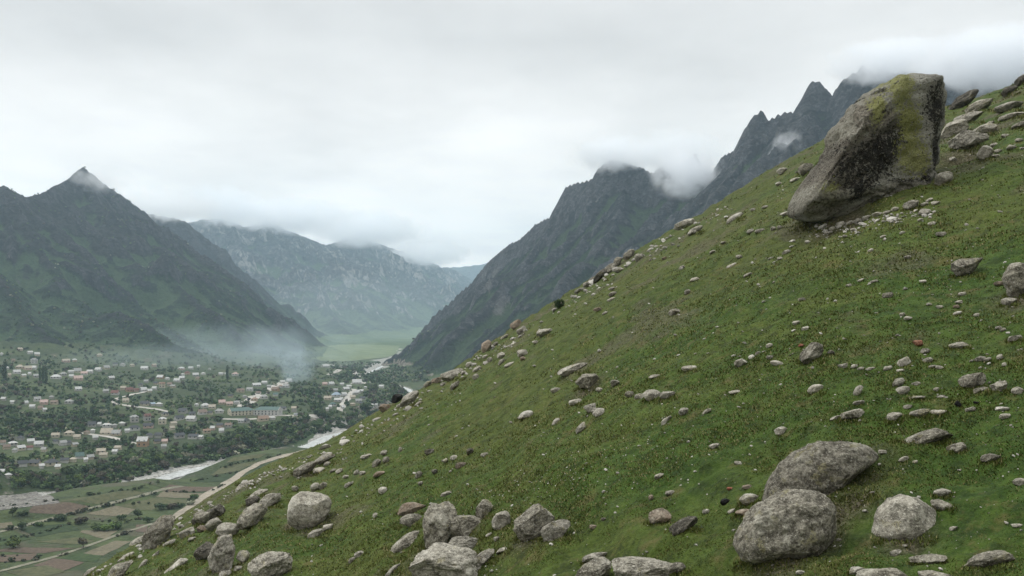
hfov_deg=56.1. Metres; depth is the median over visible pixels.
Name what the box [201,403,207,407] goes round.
house
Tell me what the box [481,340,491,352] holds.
stone
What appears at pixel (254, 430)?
tree
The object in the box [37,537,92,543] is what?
field
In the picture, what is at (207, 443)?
shrub
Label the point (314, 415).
street
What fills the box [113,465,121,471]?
shrub
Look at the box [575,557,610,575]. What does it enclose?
boulder
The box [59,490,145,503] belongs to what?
field
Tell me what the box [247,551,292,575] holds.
boulder
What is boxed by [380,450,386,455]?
stone
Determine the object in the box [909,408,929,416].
rock
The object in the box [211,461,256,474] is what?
field
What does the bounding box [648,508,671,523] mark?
rock
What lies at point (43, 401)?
house
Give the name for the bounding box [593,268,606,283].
rock
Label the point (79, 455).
house
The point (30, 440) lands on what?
house
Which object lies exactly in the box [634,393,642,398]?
stone
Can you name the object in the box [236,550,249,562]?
rock
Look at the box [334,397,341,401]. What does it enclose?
house
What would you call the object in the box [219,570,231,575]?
rock
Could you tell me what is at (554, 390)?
stone
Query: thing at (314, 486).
stone
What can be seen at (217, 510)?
rock
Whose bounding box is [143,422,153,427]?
house
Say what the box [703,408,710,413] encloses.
stone
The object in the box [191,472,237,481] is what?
field
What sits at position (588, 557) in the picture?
boulder
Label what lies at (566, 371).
boulder
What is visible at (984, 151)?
rock
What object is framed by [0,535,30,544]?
field
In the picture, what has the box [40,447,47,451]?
house
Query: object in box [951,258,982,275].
boulder
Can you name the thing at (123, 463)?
shrub
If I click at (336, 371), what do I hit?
path
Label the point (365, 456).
rock
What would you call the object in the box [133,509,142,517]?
tree
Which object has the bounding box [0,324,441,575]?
valley floor
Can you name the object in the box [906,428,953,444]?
boulder
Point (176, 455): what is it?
shrub
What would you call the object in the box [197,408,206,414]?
house
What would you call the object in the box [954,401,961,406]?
stone
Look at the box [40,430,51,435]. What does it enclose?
shrub
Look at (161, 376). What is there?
house
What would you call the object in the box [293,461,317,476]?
boulder
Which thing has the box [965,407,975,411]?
stone
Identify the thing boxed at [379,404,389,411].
rock
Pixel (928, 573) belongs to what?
boulder
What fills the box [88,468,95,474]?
tree
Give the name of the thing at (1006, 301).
rock
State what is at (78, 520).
shrub
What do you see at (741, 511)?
rock
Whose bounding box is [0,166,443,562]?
woods
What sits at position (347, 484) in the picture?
stone
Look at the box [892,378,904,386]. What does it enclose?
rock
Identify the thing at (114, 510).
field
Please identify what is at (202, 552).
rock
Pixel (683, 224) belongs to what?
rock
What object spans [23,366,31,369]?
house
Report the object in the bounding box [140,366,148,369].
house
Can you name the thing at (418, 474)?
stone
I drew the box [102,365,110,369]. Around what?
house
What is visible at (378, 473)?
rock
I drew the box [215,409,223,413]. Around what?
house
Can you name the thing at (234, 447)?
tree
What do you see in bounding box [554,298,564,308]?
shrub
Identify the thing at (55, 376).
house
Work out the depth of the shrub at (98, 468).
656.81 m
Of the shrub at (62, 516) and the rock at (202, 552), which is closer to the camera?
the rock at (202, 552)
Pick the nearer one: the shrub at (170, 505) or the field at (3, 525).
the field at (3, 525)
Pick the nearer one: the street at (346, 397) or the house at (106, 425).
the house at (106, 425)
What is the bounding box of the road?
[173,450,301,518]
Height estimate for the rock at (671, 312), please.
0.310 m
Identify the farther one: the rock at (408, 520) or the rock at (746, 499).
the rock at (408, 520)
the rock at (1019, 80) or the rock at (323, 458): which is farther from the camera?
the rock at (1019, 80)
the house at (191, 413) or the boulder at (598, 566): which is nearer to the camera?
the boulder at (598, 566)
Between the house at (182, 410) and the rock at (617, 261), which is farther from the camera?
the house at (182, 410)
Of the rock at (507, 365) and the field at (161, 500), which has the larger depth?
the field at (161, 500)
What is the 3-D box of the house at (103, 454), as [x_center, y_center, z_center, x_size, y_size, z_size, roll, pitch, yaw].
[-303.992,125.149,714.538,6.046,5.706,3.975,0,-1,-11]
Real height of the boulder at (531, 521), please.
0.998 m
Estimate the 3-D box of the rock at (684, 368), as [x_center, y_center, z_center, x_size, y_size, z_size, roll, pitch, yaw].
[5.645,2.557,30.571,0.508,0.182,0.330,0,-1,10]
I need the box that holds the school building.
[228,406,282,415]
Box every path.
[0,486,183,531]
[0,523,152,571]
[327,364,341,374]
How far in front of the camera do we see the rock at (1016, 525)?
15.40 m
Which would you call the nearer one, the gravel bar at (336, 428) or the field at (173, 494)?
the field at (173, 494)
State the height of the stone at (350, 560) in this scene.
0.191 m
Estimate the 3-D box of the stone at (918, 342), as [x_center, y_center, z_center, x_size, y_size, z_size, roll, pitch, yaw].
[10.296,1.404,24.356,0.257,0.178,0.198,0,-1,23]
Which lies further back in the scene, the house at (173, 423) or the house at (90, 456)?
the house at (173, 423)
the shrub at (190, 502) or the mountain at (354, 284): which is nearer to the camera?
the shrub at (190, 502)
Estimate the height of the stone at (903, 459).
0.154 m
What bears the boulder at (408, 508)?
on the hillside
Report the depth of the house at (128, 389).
1075.35 m
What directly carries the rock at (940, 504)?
on the hillside
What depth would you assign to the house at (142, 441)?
767.30 m
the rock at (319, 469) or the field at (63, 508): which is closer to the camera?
the rock at (319, 469)
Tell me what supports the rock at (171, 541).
on the hillside
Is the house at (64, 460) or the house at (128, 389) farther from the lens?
the house at (128, 389)
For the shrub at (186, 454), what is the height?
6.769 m
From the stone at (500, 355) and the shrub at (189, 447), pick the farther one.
the shrub at (189, 447)
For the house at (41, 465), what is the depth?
661.97 m
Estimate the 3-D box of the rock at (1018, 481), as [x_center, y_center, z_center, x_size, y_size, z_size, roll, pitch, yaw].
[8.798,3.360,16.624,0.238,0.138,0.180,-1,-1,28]
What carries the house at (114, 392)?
on the valley floor
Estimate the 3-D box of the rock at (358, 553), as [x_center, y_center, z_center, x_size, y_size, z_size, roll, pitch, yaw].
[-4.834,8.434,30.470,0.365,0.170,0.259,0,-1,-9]
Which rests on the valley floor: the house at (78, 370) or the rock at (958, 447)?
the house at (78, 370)
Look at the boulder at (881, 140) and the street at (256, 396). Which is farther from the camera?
the street at (256, 396)
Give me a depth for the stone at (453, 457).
37.84 m
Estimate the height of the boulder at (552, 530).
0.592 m
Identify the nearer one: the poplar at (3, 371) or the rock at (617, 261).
the rock at (617, 261)
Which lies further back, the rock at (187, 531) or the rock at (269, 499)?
the rock at (187, 531)
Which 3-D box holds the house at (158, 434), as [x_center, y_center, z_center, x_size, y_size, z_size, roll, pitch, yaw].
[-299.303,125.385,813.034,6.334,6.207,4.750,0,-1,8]
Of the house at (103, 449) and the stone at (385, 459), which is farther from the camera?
the house at (103, 449)
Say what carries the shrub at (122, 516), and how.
on the valley floor
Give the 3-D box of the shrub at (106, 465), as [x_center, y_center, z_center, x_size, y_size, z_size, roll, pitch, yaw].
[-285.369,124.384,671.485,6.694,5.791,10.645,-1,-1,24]
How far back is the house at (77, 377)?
1145.43 m
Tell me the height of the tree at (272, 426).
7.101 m
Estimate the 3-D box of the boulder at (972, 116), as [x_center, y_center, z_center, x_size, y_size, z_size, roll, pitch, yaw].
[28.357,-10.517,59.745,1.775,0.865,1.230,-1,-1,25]
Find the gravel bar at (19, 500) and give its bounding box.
[0,491,59,509]
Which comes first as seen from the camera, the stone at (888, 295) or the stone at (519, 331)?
the stone at (888, 295)
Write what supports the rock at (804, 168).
on the hillside
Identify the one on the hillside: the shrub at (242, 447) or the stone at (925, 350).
the stone at (925, 350)
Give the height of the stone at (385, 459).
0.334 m
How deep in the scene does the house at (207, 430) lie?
832.94 m
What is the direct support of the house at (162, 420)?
on the valley floor
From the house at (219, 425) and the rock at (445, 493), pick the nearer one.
the rock at (445, 493)
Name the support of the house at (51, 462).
on the valley floor
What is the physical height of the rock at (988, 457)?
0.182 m
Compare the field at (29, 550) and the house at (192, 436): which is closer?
the field at (29, 550)
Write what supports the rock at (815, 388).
on the hillside
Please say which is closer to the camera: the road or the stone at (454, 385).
the stone at (454, 385)
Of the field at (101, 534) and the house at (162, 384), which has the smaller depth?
the field at (101, 534)
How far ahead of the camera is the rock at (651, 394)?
28.80 m
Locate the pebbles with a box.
[92,110,1023,575]
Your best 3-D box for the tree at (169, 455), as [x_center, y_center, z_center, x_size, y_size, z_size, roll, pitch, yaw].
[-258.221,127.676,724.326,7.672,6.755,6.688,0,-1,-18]
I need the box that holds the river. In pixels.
[156,366,411,479]
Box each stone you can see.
[138,559,147,567]
[196,525,205,532]
[233,566,241,570]
[291,486,297,491]
[310,483,319,491]
[319,482,326,489]
[323,524,332,530]
[335,468,342,473]
[344,481,353,487]
[348,557,355,563]
[372,459,381,467]
[378,487,386,493]
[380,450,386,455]
[382,456,388,462]
[415,471,421,478]
[423,381,431,386]
[424,449,434,454]
[431,377,440,383]
[450,381,459,389]
[450,455,457,460]
[466,448,472,454]
[472,374,478,379]
[473,366,480,371]
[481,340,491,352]
[497,352,504,358]
[498,358,504,365]
[516,326,526,334]
[517,349,527,356]
[550,387,560,392]
[576,422,585,433]
[608,291,616,296]
[610,380,619,386]
[614,268,623,272]
[625,391,634,397]
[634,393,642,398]
[635,253,642,261]
[654,473,663,479]
[661,415,671,425]
[665,490,673,495]
[679,408,688,414]
[702,509,709,513]
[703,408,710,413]
[709,443,719,448]
[720,498,729,504]
[742,484,751,488]
[776,168,786,173]
[790,177,799,182]
[795,570,804,574]
[837,363,847,367]
[853,385,862,395]
[862,215,870,220]
[871,212,881,216]
[878,450,886,453]
[882,292,893,297]
[883,366,892,370]
[899,456,908,461]
[903,405,911,408]
[913,340,922,345]
[920,348,929,353]
[923,357,932,361]
[935,232,945,235]
[949,526,957,530]
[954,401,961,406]
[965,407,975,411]
[996,354,1002,359]
[999,414,1010,419]
[1006,145,1016,149]
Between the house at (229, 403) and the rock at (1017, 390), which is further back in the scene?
the house at (229, 403)
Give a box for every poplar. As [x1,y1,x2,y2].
[0,359,7,379]
[38,367,41,379]
[41,365,44,380]
[44,368,47,382]
[226,365,228,379]
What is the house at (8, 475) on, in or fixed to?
on the valley floor
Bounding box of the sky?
[0,0,1023,267]
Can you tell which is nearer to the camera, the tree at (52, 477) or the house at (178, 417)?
the tree at (52, 477)
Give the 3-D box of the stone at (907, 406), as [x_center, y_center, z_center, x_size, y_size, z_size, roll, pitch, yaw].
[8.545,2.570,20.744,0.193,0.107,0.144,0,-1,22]
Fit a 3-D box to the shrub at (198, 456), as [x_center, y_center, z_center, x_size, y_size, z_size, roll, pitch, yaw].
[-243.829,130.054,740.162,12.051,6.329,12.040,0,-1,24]
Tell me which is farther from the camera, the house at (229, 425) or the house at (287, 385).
the house at (287, 385)
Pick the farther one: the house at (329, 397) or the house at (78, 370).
the house at (78, 370)
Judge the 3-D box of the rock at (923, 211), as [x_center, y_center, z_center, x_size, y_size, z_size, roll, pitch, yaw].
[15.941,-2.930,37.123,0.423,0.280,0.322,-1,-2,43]
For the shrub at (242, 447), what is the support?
on the field
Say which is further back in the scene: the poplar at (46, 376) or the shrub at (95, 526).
the poplar at (46, 376)
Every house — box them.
[0,440,6,444]
[2,444,10,449]
[4,473,11,478]
[8,441,17,445]
[12,369,20,373]
[15,444,25,450]
[17,460,27,466]
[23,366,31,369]
[26,438,34,443]
[26,445,33,449]
[28,458,41,465]
[30,358,37,363]
[33,396,41,401]
[33,441,44,446]
[39,399,48,404]
[39,463,44,468]
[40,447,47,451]
[44,457,59,466]
[50,374,61,378]
[50,400,58,404]
[51,432,60,437]
[54,464,61,468]
[58,440,66,445]
[60,457,68,462]
[64,398,73,403]
[64,429,74,435]
[69,457,77,461]
[71,442,78,446]
[73,367,81,372]
[73,375,82,380]
[73,434,81,438]
[74,386,81,390]
[74,452,84,458]
[86,454,94,459]
[87,421,96,426]
[96,447,106,453]
[99,452,107,457]
[100,428,113,435]
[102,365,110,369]
[102,422,110,427]
[110,390,119,394]
[111,429,121,435]
[111,449,118,453]
[114,445,121,449]
[122,397,129,402]
[125,387,132,391]
[128,425,140,430]
[130,415,138,422]
[136,436,149,446]
[139,387,146,391]
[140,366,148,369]
[140,401,149,405]
[143,413,151,420]
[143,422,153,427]
[153,438,160,443]
[154,432,162,437]
[156,374,164,378]
[158,417,166,424]
[159,382,165,387]
[161,439,168,443]
[169,421,176,425]
[173,415,184,420]
[173,432,184,438]
[177,408,188,413]
[185,416,196,421]
[187,433,199,438]
[188,411,195,415]
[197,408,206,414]
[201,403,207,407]
[202,428,210,433]
[208,403,215,408]
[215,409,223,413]
[216,423,223,427]
[218,399,225,404]
[224,422,233,427]
[226,401,232,405]
[236,388,244,392]
[237,418,243,422]
[243,416,249,422]
[251,383,260,386]
[257,415,269,421]
[260,395,267,398]
[271,387,279,390]
[282,383,289,387]
[291,406,296,411]
[324,395,331,399]
[331,391,340,396]
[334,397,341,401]
[352,379,361,383]
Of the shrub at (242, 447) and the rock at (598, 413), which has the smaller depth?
the rock at (598, 413)
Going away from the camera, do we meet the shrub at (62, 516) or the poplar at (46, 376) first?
the shrub at (62, 516)
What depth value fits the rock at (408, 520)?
29.94 m
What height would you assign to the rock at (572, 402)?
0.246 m
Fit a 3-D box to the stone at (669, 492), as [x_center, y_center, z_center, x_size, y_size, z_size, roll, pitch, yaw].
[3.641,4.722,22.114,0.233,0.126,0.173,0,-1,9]
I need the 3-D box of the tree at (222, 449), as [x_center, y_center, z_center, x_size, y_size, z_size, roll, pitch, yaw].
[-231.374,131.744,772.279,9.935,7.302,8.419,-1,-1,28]
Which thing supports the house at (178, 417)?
on the valley floor
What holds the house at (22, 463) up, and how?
on the valley floor
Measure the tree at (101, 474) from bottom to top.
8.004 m
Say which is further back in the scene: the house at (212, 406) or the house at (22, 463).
the house at (212, 406)
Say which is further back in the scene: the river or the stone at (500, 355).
the river
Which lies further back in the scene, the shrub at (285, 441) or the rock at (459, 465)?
the shrub at (285, 441)
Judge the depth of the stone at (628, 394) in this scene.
30.72 m
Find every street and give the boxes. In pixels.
[82,432,136,443]
[111,391,167,411]
[223,414,324,420]
[237,382,287,406]
[337,389,355,411]
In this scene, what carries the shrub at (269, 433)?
on the valley floor
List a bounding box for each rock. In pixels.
[83,567,95,575]
[117,552,133,561]
[129,536,142,545]
[163,539,175,545]
[178,527,194,538]
[193,511,209,523]
[193,541,213,560]
[205,518,221,531]
[206,504,225,520]
[215,522,238,535]
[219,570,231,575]
[235,479,253,490]
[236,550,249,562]
[245,496,259,506]
[247,489,267,498]
[259,493,280,506]
[307,529,322,538]
[313,467,324,473]
[315,453,335,464]
[354,551,363,556]
[360,454,370,458]
[373,471,384,476]
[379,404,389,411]
[385,563,400,575]
[391,394,402,402]
[399,513,421,526]
[400,390,418,406]
[440,368,462,381]
[441,491,451,496]
[455,462,465,468]
[476,499,492,518]
[477,548,493,565]
[492,511,510,530]
[496,547,506,553]
[504,362,513,367]
[510,319,521,329]
[518,410,532,418]
[536,328,550,336]
[568,399,581,404]
[575,374,597,388]
[583,403,595,412]
[592,409,603,416]
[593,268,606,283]
[605,263,614,273]
[613,257,622,266]
[623,249,634,259]
[642,389,659,400]
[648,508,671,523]
[649,374,659,377]
[660,391,674,398]
[668,308,679,315]
[669,562,685,572]
[674,218,694,229]
[681,365,696,370]
[687,225,702,234]
[726,212,743,224]
[729,390,739,393]
[734,358,746,366]
[735,509,748,514]
[739,493,757,504]
[770,360,782,365]
[774,426,786,434]
[798,163,813,174]
[799,342,823,363]
[807,384,822,393]
[849,566,864,574]
[853,400,864,404]
[887,412,901,420]
[890,549,900,555]
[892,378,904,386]
[896,386,909,393]
[897,357,910,366]
[902,200,918,209]
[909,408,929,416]
[918,209,929,215]
[930,410,944,414]
[930,499,953,510]
[933,488,950,495]
[934,171,952,185]
[946,442,966,452]
[948,342,968,347]
[973,123,997,132]
[973,387,987,393]
[974,356,985,361]
[976,145,993,159]
[980,453,1000,461]
[990,380,1007,391]
[993,281,1002,285]
[995,407,1009,410]
[1000,298,1016,304]
[1001,85,1017,96]
[1008,335,1021,341]
[1010,524,1021,527]
[1011,121,1023,128]
[1011,387,1023,393]
[1012,478,1023,485]
[1014,74,1023,85]
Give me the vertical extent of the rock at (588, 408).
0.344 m
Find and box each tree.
[4,536,21,547]
[9,507,17,515]
[17,521,26,529]
[23,473,32,480]
[47,474,58,481]
[63,468,71,473]
[73,474,83,480]
[77,537,87,546]
[85,474,95,481]
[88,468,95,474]
[96,471,106,477]
[128,456,138,463]
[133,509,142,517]
[141,453,151,457]
[165,453,174,460]
[200,447,211,452]
[217,447,227,452]
[230,445,240,450]
[240,432,254,444]
[249,428,259,434]
[268,424,275,428]
[317,411,325,416]
[359,402,373,412]
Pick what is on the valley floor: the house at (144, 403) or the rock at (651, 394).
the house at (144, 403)
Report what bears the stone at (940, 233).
on the hillside
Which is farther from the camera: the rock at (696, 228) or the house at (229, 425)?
the house at (229, 425)
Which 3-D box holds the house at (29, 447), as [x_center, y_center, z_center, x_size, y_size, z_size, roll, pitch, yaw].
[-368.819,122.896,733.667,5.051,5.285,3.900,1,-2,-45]
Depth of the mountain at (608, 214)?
1671.21 m
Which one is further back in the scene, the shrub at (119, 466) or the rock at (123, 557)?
the shrub at (119, 466)
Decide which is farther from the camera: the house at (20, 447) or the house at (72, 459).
the house at (20, 447)
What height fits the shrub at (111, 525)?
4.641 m
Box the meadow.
[312,344,399,361]
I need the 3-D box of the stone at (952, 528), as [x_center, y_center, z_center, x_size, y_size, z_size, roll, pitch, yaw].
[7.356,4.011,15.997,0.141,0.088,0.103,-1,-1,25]
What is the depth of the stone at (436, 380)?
72.15 m
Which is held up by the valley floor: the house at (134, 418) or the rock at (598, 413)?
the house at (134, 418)
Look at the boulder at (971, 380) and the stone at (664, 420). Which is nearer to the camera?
the boulder at (971, 380)
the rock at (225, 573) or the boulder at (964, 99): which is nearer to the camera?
the rock at (225, 573)
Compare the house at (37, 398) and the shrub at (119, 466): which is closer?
the shrub at (119, 466)
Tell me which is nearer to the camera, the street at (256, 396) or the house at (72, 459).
the house at (72, 459)
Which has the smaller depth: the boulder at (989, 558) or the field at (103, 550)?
the boulder at (989, 558)
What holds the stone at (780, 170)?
on the hillside
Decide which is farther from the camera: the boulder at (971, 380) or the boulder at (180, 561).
the boulder at (180, 561)
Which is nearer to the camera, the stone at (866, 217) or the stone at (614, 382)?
the stone at (614, 382)
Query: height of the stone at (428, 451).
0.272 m
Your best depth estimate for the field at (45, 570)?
420.06 m
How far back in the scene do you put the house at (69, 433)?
802.75 m
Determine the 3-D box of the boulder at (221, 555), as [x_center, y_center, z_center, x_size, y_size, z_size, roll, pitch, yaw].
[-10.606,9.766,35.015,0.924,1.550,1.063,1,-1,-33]
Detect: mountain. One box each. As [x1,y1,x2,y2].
[0,167,327,354]
[188,218,472,334]
[384,45,1023,374]
[451,263,486,279]
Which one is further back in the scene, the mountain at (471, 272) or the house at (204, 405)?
the mountain at (471, 272)
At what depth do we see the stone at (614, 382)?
34.23 m
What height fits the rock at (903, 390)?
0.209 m
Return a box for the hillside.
[89,85,1023,575]
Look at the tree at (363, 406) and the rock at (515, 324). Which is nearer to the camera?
the rock at (515, 324)
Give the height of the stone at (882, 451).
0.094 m
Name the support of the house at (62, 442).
on the valley floor
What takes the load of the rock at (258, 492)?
on the hillside
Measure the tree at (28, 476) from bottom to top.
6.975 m
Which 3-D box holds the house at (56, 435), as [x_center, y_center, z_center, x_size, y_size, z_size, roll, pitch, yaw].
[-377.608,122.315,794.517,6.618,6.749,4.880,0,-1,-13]
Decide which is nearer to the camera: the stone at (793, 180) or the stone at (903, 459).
the stone at (903, 459)
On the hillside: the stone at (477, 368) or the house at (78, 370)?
the stone at (477, 368)
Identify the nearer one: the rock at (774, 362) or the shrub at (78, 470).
the rock at (774, 362)
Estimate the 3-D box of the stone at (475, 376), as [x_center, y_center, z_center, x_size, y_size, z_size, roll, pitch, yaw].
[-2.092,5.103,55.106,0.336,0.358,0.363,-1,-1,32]
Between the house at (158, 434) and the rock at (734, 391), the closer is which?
the rock at (734, 391)
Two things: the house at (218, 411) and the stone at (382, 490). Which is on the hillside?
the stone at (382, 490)
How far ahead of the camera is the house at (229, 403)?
1003.09 m
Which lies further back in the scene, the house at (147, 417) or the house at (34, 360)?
the house at (34, 360)
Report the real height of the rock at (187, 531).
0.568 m
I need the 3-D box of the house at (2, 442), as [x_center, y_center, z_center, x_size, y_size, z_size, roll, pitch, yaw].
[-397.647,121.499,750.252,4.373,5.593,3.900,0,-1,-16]
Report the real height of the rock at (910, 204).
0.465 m
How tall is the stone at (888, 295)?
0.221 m
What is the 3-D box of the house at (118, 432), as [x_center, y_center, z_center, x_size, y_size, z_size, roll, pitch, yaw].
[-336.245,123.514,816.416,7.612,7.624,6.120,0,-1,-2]
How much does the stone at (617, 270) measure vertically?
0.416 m
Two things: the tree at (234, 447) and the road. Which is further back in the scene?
the tree at (234, 447)
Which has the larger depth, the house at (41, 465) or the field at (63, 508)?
the house at (41, 465)
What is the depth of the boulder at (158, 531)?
50.22 m
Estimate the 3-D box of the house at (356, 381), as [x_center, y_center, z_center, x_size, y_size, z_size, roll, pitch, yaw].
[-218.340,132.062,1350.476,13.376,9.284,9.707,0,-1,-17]
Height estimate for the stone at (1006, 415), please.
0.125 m
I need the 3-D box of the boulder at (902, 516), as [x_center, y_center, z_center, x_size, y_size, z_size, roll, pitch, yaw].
[6.747,3.991,16.521,1.060,0.858,0.797,0,-1,0]
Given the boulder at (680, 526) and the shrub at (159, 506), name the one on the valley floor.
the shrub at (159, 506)
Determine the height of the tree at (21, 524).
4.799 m
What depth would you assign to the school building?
939.05 m
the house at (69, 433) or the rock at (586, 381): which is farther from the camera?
the house at (69, 433)
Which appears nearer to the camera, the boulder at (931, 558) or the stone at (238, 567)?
the boulder at (931, 558)
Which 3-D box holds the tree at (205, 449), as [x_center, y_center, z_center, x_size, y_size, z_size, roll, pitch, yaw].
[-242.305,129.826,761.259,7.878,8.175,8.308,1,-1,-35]
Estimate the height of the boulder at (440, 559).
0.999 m
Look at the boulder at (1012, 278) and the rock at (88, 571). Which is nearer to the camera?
the boulder at (1012, 278)
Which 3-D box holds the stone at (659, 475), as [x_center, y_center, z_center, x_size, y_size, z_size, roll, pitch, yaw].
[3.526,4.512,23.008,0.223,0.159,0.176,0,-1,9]
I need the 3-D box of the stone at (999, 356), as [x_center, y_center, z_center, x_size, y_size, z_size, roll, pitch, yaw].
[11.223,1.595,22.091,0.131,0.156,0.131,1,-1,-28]
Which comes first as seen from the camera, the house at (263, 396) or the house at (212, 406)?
the house at (212, 406)
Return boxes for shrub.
[10,475,25,483]
[16,510,29,514]
[35,521,43,525]
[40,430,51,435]
[42,480,52,486]
[54,513,66,520]
[71,468,82,473]
[73,516,88,523]
[84,464,103,471]
[90,523,103,530]
[96,462,110,468]
[100,522,115,530]
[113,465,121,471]
[115,522,122,528]
[116,514,126,519]
[118,460,126,466]
[138,458,149,465]
[142,517,153,521]
[153,503,167,508]
[154,453,164,460]
[158,460,170,468]
[166,503,177,508]
[172,453,182,458]
[181,451,192,456]
[186,444,194,450]
[186,500,194,504]
[191,453,204,458]
[203,440,216,446]
[224,440,237,446]
[236,425,248,431]
[237,444,247,449]
[264,429,273,435]
[282,439,288,444]
[311,420,322,426]
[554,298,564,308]
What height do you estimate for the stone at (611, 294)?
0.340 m
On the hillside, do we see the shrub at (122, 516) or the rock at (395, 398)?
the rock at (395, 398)
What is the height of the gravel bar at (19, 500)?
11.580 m
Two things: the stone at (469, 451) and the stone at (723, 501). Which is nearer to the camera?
the stone at (723, 501)
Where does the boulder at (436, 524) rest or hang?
on the hillside
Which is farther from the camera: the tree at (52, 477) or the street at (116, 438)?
the street at (116, 438)
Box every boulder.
[108,560,132,575]
[141,515,174,549]
[164,558,187,573]
[208,534,234,572]
[236,502,267,529]
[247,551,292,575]
[287,491,331,529]
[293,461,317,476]
[390,530,418,552]
[397,502,425,515]
[409,542,480,575]
[422,501,456,548]
[448,536,477,548]
[449,515,481,538]
[513,503,554,541]
[540,519,570,541]
[557,362,586,375]
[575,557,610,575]
[582,552,607,561]
[611,556,672,575]
[669,516,697,535]
[733,489,836,563]
[762,441,878,500]
[787,73,946,221]
[839,409,864,418]
[856,568,906,575]
[871,494,935,540]
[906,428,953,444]
[909,553,946,563]
[918,570,951,575]
[941,119,968,138]
[948,89,978,109]
[948,130,988,149]
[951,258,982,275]
[953,111,982,121]
[958,372,986,387]
[963,550,1015,567]
[964,98,993,113]
[994,101,1022,112]
[998,112,1023,120]
[1001,262,1023,297]
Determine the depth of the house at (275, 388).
1176.99 m
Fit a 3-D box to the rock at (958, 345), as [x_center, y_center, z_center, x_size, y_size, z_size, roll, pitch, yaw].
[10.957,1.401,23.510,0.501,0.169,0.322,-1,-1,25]
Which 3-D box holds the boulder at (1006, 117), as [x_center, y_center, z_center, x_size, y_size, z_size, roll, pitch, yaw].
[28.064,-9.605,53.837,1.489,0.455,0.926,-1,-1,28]
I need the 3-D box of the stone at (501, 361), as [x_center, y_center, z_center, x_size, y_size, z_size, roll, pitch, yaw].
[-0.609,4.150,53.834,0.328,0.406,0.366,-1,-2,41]
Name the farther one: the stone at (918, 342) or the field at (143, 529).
the field at (143, 529)
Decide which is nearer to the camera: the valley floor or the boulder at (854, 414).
the boulder at (854, 414)
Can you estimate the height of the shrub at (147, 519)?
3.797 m
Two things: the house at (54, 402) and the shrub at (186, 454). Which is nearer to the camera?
the shrub at (186, 454)
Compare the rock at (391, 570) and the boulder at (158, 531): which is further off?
the boulder at (158, 531)
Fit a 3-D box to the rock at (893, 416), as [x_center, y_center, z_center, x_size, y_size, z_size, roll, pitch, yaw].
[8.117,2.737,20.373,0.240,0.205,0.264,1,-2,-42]
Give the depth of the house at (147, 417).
888.72 m
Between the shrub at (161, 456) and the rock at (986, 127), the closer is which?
the rock at (986, 127)
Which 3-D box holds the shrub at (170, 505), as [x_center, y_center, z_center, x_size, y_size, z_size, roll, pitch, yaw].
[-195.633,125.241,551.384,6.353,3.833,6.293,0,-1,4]
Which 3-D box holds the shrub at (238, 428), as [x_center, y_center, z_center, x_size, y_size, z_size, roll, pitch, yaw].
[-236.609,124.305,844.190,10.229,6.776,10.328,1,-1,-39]
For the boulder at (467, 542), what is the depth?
25.07 m
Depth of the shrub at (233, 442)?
791.37 m
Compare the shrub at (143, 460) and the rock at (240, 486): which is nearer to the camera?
the rock at (240, 486)
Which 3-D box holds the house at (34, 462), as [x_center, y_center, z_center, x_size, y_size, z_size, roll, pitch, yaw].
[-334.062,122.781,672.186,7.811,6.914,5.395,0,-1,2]
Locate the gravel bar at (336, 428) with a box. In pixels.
[323,420,346,433]
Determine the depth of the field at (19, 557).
444.80 m
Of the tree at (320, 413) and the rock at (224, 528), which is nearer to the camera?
the rock at (224, 528)
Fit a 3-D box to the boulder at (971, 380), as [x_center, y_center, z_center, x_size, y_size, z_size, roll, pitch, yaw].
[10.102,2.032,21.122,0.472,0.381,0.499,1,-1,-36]
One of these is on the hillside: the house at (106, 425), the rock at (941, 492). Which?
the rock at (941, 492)
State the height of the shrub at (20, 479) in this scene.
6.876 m
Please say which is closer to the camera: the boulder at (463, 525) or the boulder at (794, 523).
the boulder at (794, 523)
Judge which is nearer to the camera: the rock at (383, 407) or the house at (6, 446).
the rock at (383, 407)
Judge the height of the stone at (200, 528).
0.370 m
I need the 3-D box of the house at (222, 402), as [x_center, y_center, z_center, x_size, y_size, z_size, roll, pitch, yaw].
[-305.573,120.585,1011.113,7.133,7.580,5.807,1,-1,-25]
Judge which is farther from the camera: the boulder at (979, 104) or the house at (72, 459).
the house at (72, 459)
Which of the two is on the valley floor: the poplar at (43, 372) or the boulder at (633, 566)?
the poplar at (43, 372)
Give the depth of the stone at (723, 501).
19.98 m
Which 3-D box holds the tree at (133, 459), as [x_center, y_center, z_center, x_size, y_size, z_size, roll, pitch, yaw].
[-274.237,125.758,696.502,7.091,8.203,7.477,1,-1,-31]
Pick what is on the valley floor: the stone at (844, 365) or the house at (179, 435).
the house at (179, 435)
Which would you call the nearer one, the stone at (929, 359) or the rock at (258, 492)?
the stone at (929, 359)
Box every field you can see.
[0,522,12,528]
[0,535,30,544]
[0,547,72,552]
[0,553,36,561]
[6,565,64,575]
[19,523,77,536]
[29,502,87,513]
[33,558,83,570]
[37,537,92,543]
[58,552,100,561]
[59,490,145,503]
[81,530,116,538]
[85,541,130,555]
[86,506,134,515]
[121,501,156,509]
[136,524,147,531]
[140,497,187,504]
[156,491,202,497]
[163,484,213,491]
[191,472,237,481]
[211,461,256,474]
[226,453,267,462]
[290,432,314,446]
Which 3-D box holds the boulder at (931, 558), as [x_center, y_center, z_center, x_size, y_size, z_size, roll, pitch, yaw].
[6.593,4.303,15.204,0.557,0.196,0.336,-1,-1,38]

